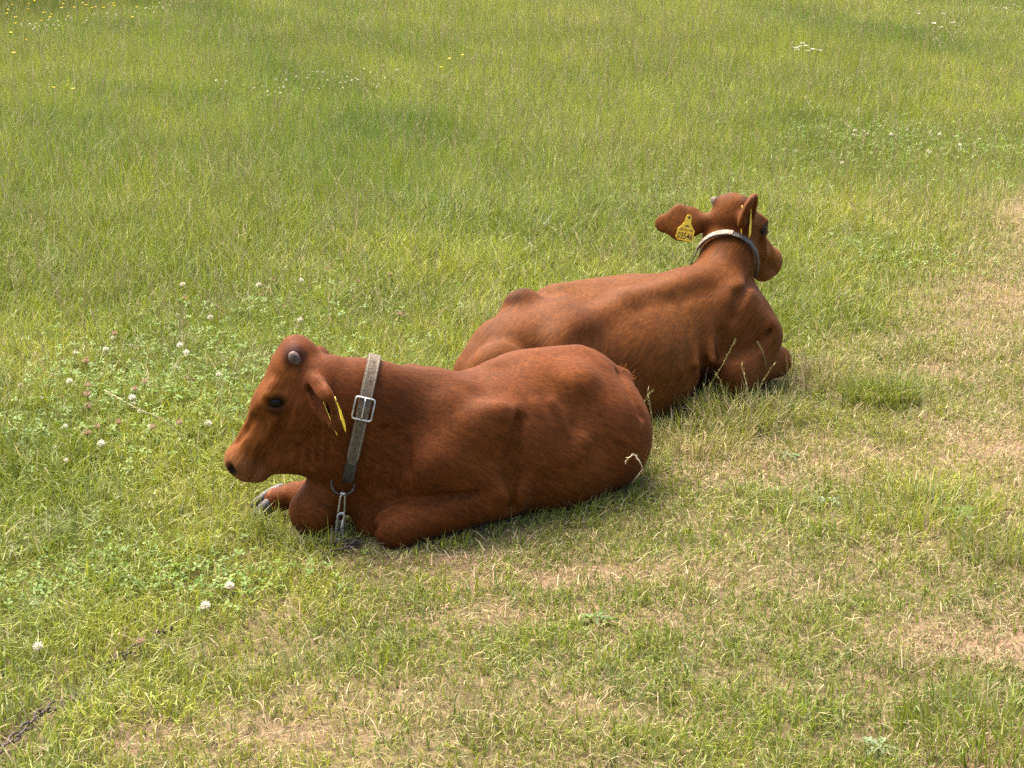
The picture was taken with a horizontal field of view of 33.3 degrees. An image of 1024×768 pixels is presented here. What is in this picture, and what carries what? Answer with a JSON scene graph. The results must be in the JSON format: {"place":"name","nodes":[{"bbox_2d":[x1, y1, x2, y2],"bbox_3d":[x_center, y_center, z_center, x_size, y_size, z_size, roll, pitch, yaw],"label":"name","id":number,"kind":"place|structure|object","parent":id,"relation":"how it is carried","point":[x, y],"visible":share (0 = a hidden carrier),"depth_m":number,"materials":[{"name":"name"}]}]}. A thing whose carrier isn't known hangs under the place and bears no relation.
{"place":"outdoors","nodes":[
{"label":"outdoors","id":0,"kind":"place"},
{"bbox_2d":[0,0,1023,767],"bbox_3d":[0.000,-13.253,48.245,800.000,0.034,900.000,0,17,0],"label":"ground","id":1,"kind":"structure","parent":0,"point":[438,716],"depth_m":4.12,"materials":[{"name":"green plant"}]},
{"bbox_2d":[32,642,44,663],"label":"clover flower","id":2,"kind":"object","parent":1,"relation":"on","point":[37,645],"visible":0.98,"depth_m":3.87,"materials":[{"name":"white plant"}]},
{"bbox_2d":[0,588,188,681],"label":"grass tuft","id":3,"kind":"object","parent":1,"relation":"on","point":[48,625],"visible":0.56,"depth_m":4.01,"materials":[{"name":"green plant"}]},
{"bbox_2d":[97,439,104,467],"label":"clover flower","id":4,"kind":"object","parent":1,"relation":"on","point":[101,441],"visible":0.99,"depth_m":5.08,"materials":[{"name":"white plant"}]},
{"bbox_2d":[128,393,135,412],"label":"clover flower","id":5,"kind":"object","parent":1,"relation":"on","point":[132,396],"visible":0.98,"depth_m":5.50,"materials":[{"name":"white plant"}]},
{"bbox_2d":[136,636,143,648],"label":"clover flower","id":6,"kind":"object","parent":1,"relation":"on","point":[138,641],"visible":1,"depth_m":3.91,"materials":[{"name":"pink plant"}]},
{"bbox_2d":[105,390,187,440],"bbox_3d":[-1.035,0.114,5.105,0.109,0.292,0.378,10,20,28],"label":"grass stalk","id":7,"kind":"object","parent":1,"relation":"on","point":[146,412],"depth_m":4.98,"materials":[{"name":"plant"}]},
{"bbox_2d":[149,422,156,447],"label":"clover flower","id":8,"kind":"object","parent":1,"relation":"on","point":[152,427],"visible":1,"depth_m":5.23,"materials":[{"name":"pink plant"}]},
{"bbox_2d":[176,418,182,437],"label":"clover flower","id":9,"kind":"object","parent":1,"relation":"on","point":[179,423],"visible":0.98,"depth_m":5.26,"materials":[{"name":"pink plant"}]},
{"bbox_2d":[200,600,209,628],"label":"clover flower","id":10,"kind":"object","parent":1,"relation":"on","point":[205,603],"visible":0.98,"depth_m":4.04,"materials":[{"name":"white plant"}]},
{"bbox_2d":[225,580,233,597],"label":"clover flower","id":11,"kind":"object","parent":1,"relation":"on","point":[229,583],"visible":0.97,"depth_m":4.19,"materials":[{"name":"white plant"}]},
{"bbox_2d":[299,528,359,552],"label":"grass tuft","id":12,"kind":"object","parent":1,"relation":"on","point":[339,543],"visible":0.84,"depth_m":4.55,"materials":[{"name":"green plant"}]},
{"bbox_2d":[224,335,652,548],"bbox_3d":[-0.202,0.081,4.820,1.232,0.583,0.669,-13,22,-36],"label":"calf","id":13,"kind":"object","parent":1,"relation":"on","point":[444,451],"visible":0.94,"depth_m":4.58},
{"bbox_2d":[330,353,380,495],"bbox_3d":[-0.416,0.097,4.593,0.138,0.372,0.278,0,17,0],"label":"collar","id":14,"kind":"object","parent":13,"relation":"attached to","point":[365,397],"visible":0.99,"depth_m":4.47,"materials":[{"name":"leather"}]},
{"bbox_2d":[0,491,360,753],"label":"tether chain","id":15,"kind":"object","parent":14,"relation":"hanging from","point":[347,547],"visible":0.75,"depth_m":4.00,"materials":[{"name":"metal"}]},
{"bbox_2d":[416,526,482,551],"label":"grass tuft","id":16,"kind":"object","parent":1,"relation":"on","point":[449,543],"visible":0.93,"depth_m":4.55,"materials":[{"name":"plant"}]},
{"bbox_2d":[472,507,528,536],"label":"grass tuft","id":17,"kind":"object","parent":1,"relation":"on","point":[516,522],"visible":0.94,"depth_m":4.65,"materials":[{"name":"green plant"}]},
{"bbox_2d":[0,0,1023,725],"bbox_3d":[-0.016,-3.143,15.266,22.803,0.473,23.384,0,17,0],"label":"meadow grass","id":18,"kind":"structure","parent":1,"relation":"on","point":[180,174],"depth_m":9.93,"materials":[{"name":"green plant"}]},
{"bbox_2d":[0,100,1023,631],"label":"clover leaves","id":19,"kind":"object","parent":1,"relation":"on","point":[134,580],"visible":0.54,"depth_m":5.73,"materials":[{"name":"green plant"}]},
{"bbox_2d":[528,499,577,517],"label":"grass tuft","id":20,"kind":"object","parent":1,"relation":"on","point":[543,511],"visible":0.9,"depth_m":4.75,"materials":[{"name":"green plant"}]},
{"bbox_2d":[555,487,616,518],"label":"grass tuft","id":21,"kind":"object","parent":1,"relation":"on","point":[604,505],"visible":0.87,"depth_m":4.79,"materials":[{"name":"green plant"}]},
{"bbox_2d":[578,611,618,623],"bbox_3d":[0.205,0.563,4.111,0.087,0.015,0.067,-8,19,-23],"label":"weed rosette","id":22,"kind":"object","parent":1,"relation":"on","point":[602,617],"visible":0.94,"depth_m":4.11,"materials":[{"name":"green plant"}]},
{"bbox_2d":[453,192,791,419],"bbox_3d":[0.431,-0.239,5.623,1.537,0.697,0.512,-16,23,-41],"label":"calf","id":23,"kind":"object","parent":1,"relation":"on","point":[670,336],"visible":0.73,"depth_m":5.58},
{"bbox_2d":[690,229,758,277],"bbox_3d":[0.728,-0.432,5.883,0.240,0.215,0.101,6,18,19],"label":"collar","id":24,"kind":"object","parent":23,"relation":"attached to","point":[748,241],"visible":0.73,"depth_m":5.82,"materials":[{"name":"leather"}]},
{"bbox_2d":[625,453,642,491],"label":"grass stalk","id":25,"kind":"object","parent":1,"relation":"on","point":[640,471],"depth_m":4.76,"materials":[{"name":"plant"}]},
{"bbox_2d":[643,447,674,476],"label":"grass tuft","id":26,"kind":"object","parent":1,"relation":"on","point":[645,469],"visible":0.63,"depth_m":5.10,"materials":[{"name":"plant"}]},
{"bbox_2d":[667,370,724,420],"bbox_3d":[0.607,0.028,5.550,0.154,0.192,0.270,11,20,31],"label":"grass tuft","id":27,"kind":"object","parent":1,"relation":"on","point":[695,403],"visible":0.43,"depth_m":5.55,"materials":[{"name":"plant"}]},
{"bbox_2d":[647,386,763,461],"bbox_3d":[0.575,0.100,5.302,0.424,0.210,0.373,0,17,0],"label":"grass tuft","id":28,"kind":"object","parent":1,"relation":"on","point":[697,450],"visible":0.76,"depth_m":5.30,"materials":[{"name":"plant"}]},
{"bbox_2d":[705,339,735,393],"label":"grass stalk","id":29,"kind":"object","parent":1,"relation":"on","point":[724,360],"depth_m":5.51,"materials":[{"name":"green plant"}]},
{"bbox_2d":[694,367,753,402],"bbox_3d":[0.711,-0.006,5.713,0.219,0.168,0.236,9,20,28],"label":"grass tuft","id":30,"kind":"object","parent":1,"relation":"on","point":[714,392],"visible":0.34,"depth_m":5.70,"materials":[{"name":"plant"}]},
{"bbox_2d":[676,362,821,436],"bbox_3d":[0.765,0.029,5.494,0.438,0.231,0.432,9,19,26],"label":"grass tuft","id":31,"kind":"object","parent":1,"relation":"on","point":[762,415],"visible":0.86,"depth_m":5.50,"materials":[{"name":"plant"}]},
{"bbox_2d":[769,374,789,390],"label":"grass tuft","id":32,"kind":"object","parent":1,"relation":"on","point":[778,383],"visible":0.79,"depth_m":5.85,"materials":[{"name":"green plant"}]},
{"bbox_2d":[748,477,812,508],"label":"grass tuft","id":33,"kind":"object","parent":1,"relation":"on","point":[777,492],"visible":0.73,"depth_m":4.87,"materials":[{"name":"plant"}]},
{"bbox_2d":[775,451,799,459],"bbox_3d":[0.837,0.217,5.224,0.091,0.013,0.060,16,24,42],"label":"weed rosette","id":34,"kind":"object","parent":1,"relation":"on","point":[790,455],"visible":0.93,"depth_m":5.22,"materials":[{"name":"green plant"}]},
{"bbox_2d":[775,334,879,393],"bbox_3d":[1.088,-0.100,5.929,0.422,0.213,0.387,0,17,0],"label":"grass tuft","id":35,"kind":"object","parent":1,"relation":"on","point":[807,368],"visible":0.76,"depth_m":5.92,"materials":[{"name":"plant"}]},
{"bbox_2d":[817,496,841,506],"bbox_3d":[0.899,0.333,4.870,0.095,0.016,0.072,0,17,0],"label":"weed rosette","id":36,"kind":"object","parent":1,"relation":"on","point":[823,498],"visible":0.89,"depth_m":4.88,"materials":[{"name":"green plant"}]},
{"bbox_2d":[830,363,931,411],"bbox_3d":[1.248,0.004,5.734,0.369,0.128,0.307,-5,18,-16],"label":"grass tuft","id":37,"kind":"object","parent":1,"relation":"on","point":[892,388],"visible":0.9,"depth_m":5.71,"materials":[{"name":"green plant"}]},
{"bbox_2d":[861,736,900,757],"bbox_3d":[0.764,0.748,3.542,0.084,0.014,0.091,0,17,0],"label":"weed rosette","id":38,"kind":"object","parent":1,"relation":"on","point":[870,740],"visible":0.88,"depth_m":3.54,"materials":[{"name":"green plant"}]},
{"bbox_2d":[795,448,1019,536],"bbox_3d":[1.122,0.264,4.778,0.533,0.222,0.481,15,23,39],"label":"grass tuft","id":39,"kind":"object","parent":1,"relation":"on","point":[914,488],"visible":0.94,"depth_m":4.78,"materials":[{"name":"plant"}]},
{"bbox_2d":[878,665,1023,767],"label":"grass tuft","id":40,"kind":"object","parent":1,"relation":"on","point":[961,724],"visible":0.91,"depth_m":3.59,"materials":[{"name":"plant"}]},
{"bbox_2d":[936,504,986,525],"bbox_3d":[1.259,0.361,4.756,0.139,0.025,0.153,-7,19,-20],"label":"weed rosette","id":41,"kind":"object","parent":1,"relation":"on","point":[968,507],"visible":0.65,"depth_m":4.75,"materials":[{"name":"green plant"}]},
{"bbox_2d":[937,481,1023,572],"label":"grass tuft","id":42,"kind":"object","parent":1,"relation":"on","point":[1014,547],"visible":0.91,"depth_m":4.51,"materials":[{"name":"plant"}]}
]}

